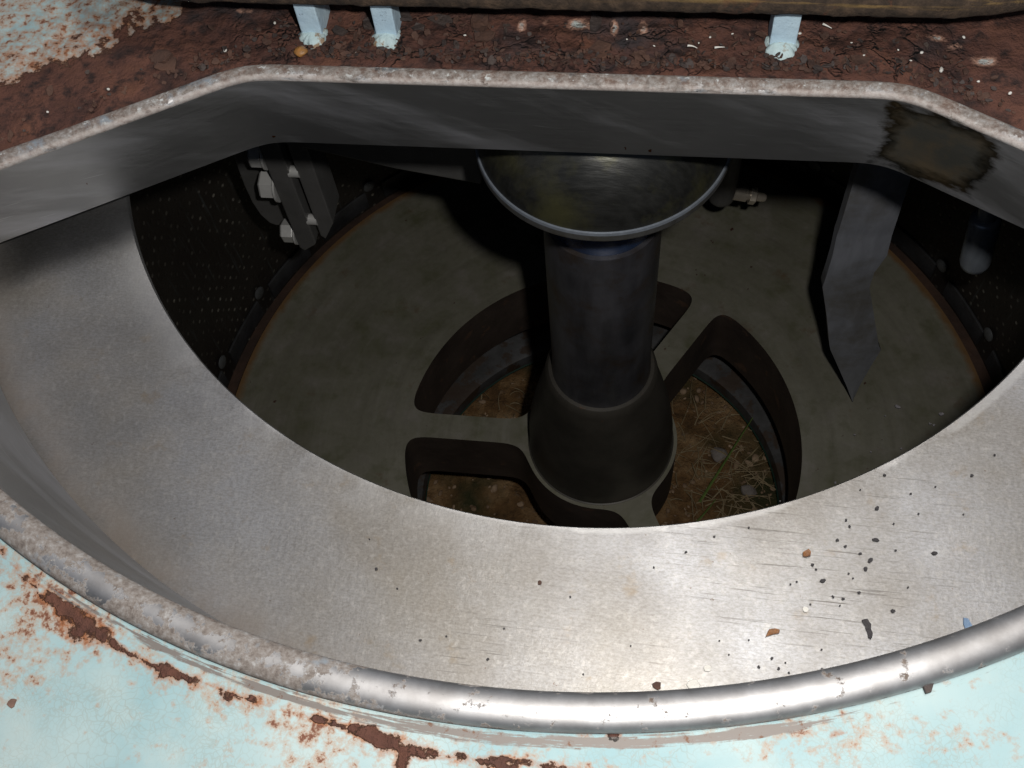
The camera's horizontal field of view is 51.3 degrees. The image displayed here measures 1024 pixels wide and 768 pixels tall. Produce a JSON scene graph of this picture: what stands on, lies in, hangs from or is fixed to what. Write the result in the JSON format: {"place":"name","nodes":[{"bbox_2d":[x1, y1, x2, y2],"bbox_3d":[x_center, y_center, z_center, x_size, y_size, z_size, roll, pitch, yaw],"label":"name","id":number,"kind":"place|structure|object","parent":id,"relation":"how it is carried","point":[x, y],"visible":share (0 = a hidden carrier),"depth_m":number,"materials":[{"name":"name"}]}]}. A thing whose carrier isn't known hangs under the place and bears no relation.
{"place":"outdoors","nodes":[
{"label":"outdoors","id":0,"kind":"place"},
{"label":"ground","id":1,"kind":"structure","parent":0,"visible":0},
{"bbox_2d":[0,0,1023,767],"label":"centrifuge casing","id":2,"kind":"object","parent":1,"relation":"on","point":[112,654],"visible":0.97,"depth_m":0.50,"materials":[{"name":"paint"}]},
{"bbox_2d":[7,699,16,708],"bbox_3d":[-0.185,0.118,0.393,0.004,0.001,0.004,3,62,6],"label":"brown flake","id":3,"kind":"object","parent":2,"relation":"on","point":[11,703],"visible":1,"depth_m":0.39,"materials":[{"name":"brown metal"}]},
{"bbox_2d":[294,46,307,56],"bbox_3d":[-0.106,-0.167,0.535,0.007,0.004,0.007,3,62,6],"label":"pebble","id":4,"kind":"object","parent":2,"relation":"on","point":[300,51],"visible":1,"depth_m":0.53,"materials":[{"name":"orange stone"}]},
{"bbox_2d":[233,142,481,249],"bbox_3d":[-0.125,-0.190,0.747,0.206,0.324,0.040,9,63,9],"label":"bolted bracket","id":5,"kind":"object","parent":2,"relation":"attached to","point":[292,190],"visible":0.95,"depth_m":0.80,"materials":[{"name":"metal"}]},
{"bbox_2d":[0,8,1010,140],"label":"rust scale","id":6,"kind":"object","parent":2,"relation":"on","point":[595,22],"visible":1,"depth_m":0.53,"materials":[{"name":"metal"}]},
{"bbox_2d":[0,149,1023,691],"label":"centrifuge basket","id":7,"kind":"object","parent":2,"relation":"in","point":[222,399],"visible":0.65,"depth_m":0.59,"materials":[{"name":"silver metal"}]},
{"bbox_2d":[652,682,660,689],"bbox_3d":[0.059,0.124,0.438,0.004,0.001,0.004,3,62,6],"label":"rust flake","id":8,"kind":"object","parent":7,"relation":"on","point":[656,685],"visible":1,"depth_m":0.44,"materials":[{"name":"brown metal"}]},
{"bbox_2d":[686,679,699,687],"bbox_3d":[0.074,0.124,0.437,0.006,0.001,0.005,3,62,6],"label":"paint chip","id":9,"kind":"object","parent":7,"relation":"on","point":[693,683],"visible":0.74,"depth_m":0.44,"materials":[{"name":"white paint"}]},
{"bbox_2d":[704,665,710,671],"bbox_3d":[0.081,0.117,0.440,0.003,0.001,0.003,3,62,6],"label":"paint chip","id":10,"kind":"object","parent":7,"relation":"on","point":[707,668],"visible":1,"depth_m":0.44,"materials":[{"name":"white paint"}]},
{"bbox_2d":[766,628,779,636],"bbox_3d":[0.109,0.104,0.445,0.007,0.001,0.004,-5,61,2],"label":"flake","id":11,"kind":"object","parent":7,"relation":"on","point":[773,631],"visible":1,"depth_m":0.45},
{"bbox_2d":[803,549,810,556],"bbox_3d":[0.127,0.073,0.460,0.004,0.001,0.003,-11,61,-1],"label":"seed husk","id":12,"kind":"object","parent":7,"relation":"on","point":[807,553],"visible":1,"depth_m":0.46,"materials":[{"name":"orange plant"}]},
{"bbox_2d":[862,619,872,638],"bbox_3d":[0.148,0.102,0.443,0.004,0.001,0.009,3,62,6],"label":"paint flake","id":13,"kind":"object","parent":7,"relation":"on","point":[866,623],"visible":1,"depth_m":0.44,"materials":[{"name":"grey paint"}]},
{"bbox_2d":[963,617,971,627],"bbox_3d":[0.189,0.100,0.441,0.004,0.001,0.007,-6,61,1],"label":"paint chip","id":14,"kind":"object","parent":7,"relation":"on","point":[966,623],"visible":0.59,"depth_m":0.44,"materials":[{"name":"blue paint"}]},
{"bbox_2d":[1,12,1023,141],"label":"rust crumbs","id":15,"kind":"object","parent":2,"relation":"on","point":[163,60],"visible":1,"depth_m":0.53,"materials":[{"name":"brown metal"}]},
{"bbox_2d":[46,21,1011,112],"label":"white specks","id":16,"kind":"object","parent":2,"relation":"on","point":[921,52],"visible":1,"depth_m":0.52,"materials":[{"name":"white paint"}]},
{"bbox_2d":[177,0,1023,18],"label":"cover plate","id":17,"kind":"object","parent":2,"relation":"on","point":[949,9],"visible":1,"depth_m":0.49,"materials":[{"name":"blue metal"}]},
{"bbox_2d":[709,158,766,206],"bbox_3d":[0.196,-0.271,0.820,0.054,0.419,0.026,3,62,6],"label":"spray nozzle","id":18,"kind":"object","parent":2,"relation":"attached to","point":[728,191],"visible":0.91,"depth_m":0.98,"materials":[{"name":"metal"}]},
{"bbox_2d":[821,163,910,400],"bbox_3d":[0.270,-0.116,0.787,0.080,0.520,0.033,3,62,6],"label":"plough blade","id":19,"kind":"object","parent":2,"relation":"attached to","point":[870,208],"visible":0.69,"depth_m":0.81,"materials":[{"name":"metal"}]},
{"bbox_2d":[923,683,933,693],"bbox_3d":[0.144,0.105,0.369,0.005,0.001,0.004,3,62,6],"label":"rust flake","id":20,"kind":"object","parent":2,"relation":"on","point":[927,689],"visible":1,"depth_m":0.37,"materials":[{"name":"metal"}]},
{"bbox_2d":[959,208,1001,274],"bbox_3d":[0.319,-0.161,0.680,0.062,0.297,0.022,3,62,6],"label":"probe rod","id":21,"kind":"object","parent":2,"relation":"hanging from","point":[980,241],"visible":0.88,"depth_m":0.77,"materials":[{"name":"metal"}]},
{"bbox_2d":[427,360,777,525],"bbox_3d":[0.097,0.137,1.174,0.540,0.012,0.540,3,62,6],"label":"earth bed","id":22,"kind":"object","parent":1,"relation":"on","point":[468,491],"visible":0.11,"depth_m":1.20,"materials":[{"name":"brown soil"}]},
{"bbox_2d":[426,376,774,524],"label":"pebbles","id":23,"kind":"object","parent":22,"relation":"on","point":[683,391],"visible":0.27,"depth_m":1.19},
{"bbox_2d":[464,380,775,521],"bbox_3d":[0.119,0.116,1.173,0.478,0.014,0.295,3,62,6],"label":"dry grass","id":24,"kind":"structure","parent":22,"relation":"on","point":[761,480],"depth_m":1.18,"materials":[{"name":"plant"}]},
{"bbox_2d":[697,499,715,520],"bbox_3d":[0.203,0.144,1.149,0.052,0.014,0.004,-41,66,-17],"label":"grass stem","id":25,"kind":"object","parent":22,"relation":"on","point":[701,516],"visible":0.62,"depth_m":1.15,"materials":[{"name":"plant"}]},
{"bbox_2d":[710,447,727,463],"bbox_3d":[0.231,0.079,1.192,0.019,0.009,0.018,-40,66,-16],"label":"stone","id":26,"kind":"object","parent":22,"relation":"on","point":[717,456],"visible":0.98,"depth_m":1.19,"materials":[{"name":"grey stone"}]},
{"bbox_2d":[699,417,752,501],"bbox_3d":[0.236,0.083,1.171,0.003,0.029,0.109,32,68,19],"label":"grass stem","id":27,"kind":"object","parent":22,"relation":"on","point":[713,480],"visible":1,"depth_m":1.16,"materials":[{"name":"plant"}]},
{"bbox_2d":[741,485,756,496],"bbox_3d":[0.260,0.117,1.166,0.018,0.011,0.014,3,62,6],"label":"stone","id":28,"kind":"object","parent":22,"relation":"on","point":[748,490],"visible":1,"depth_m":1.16,"materials":[{"name":"grey stone"}]}
]}

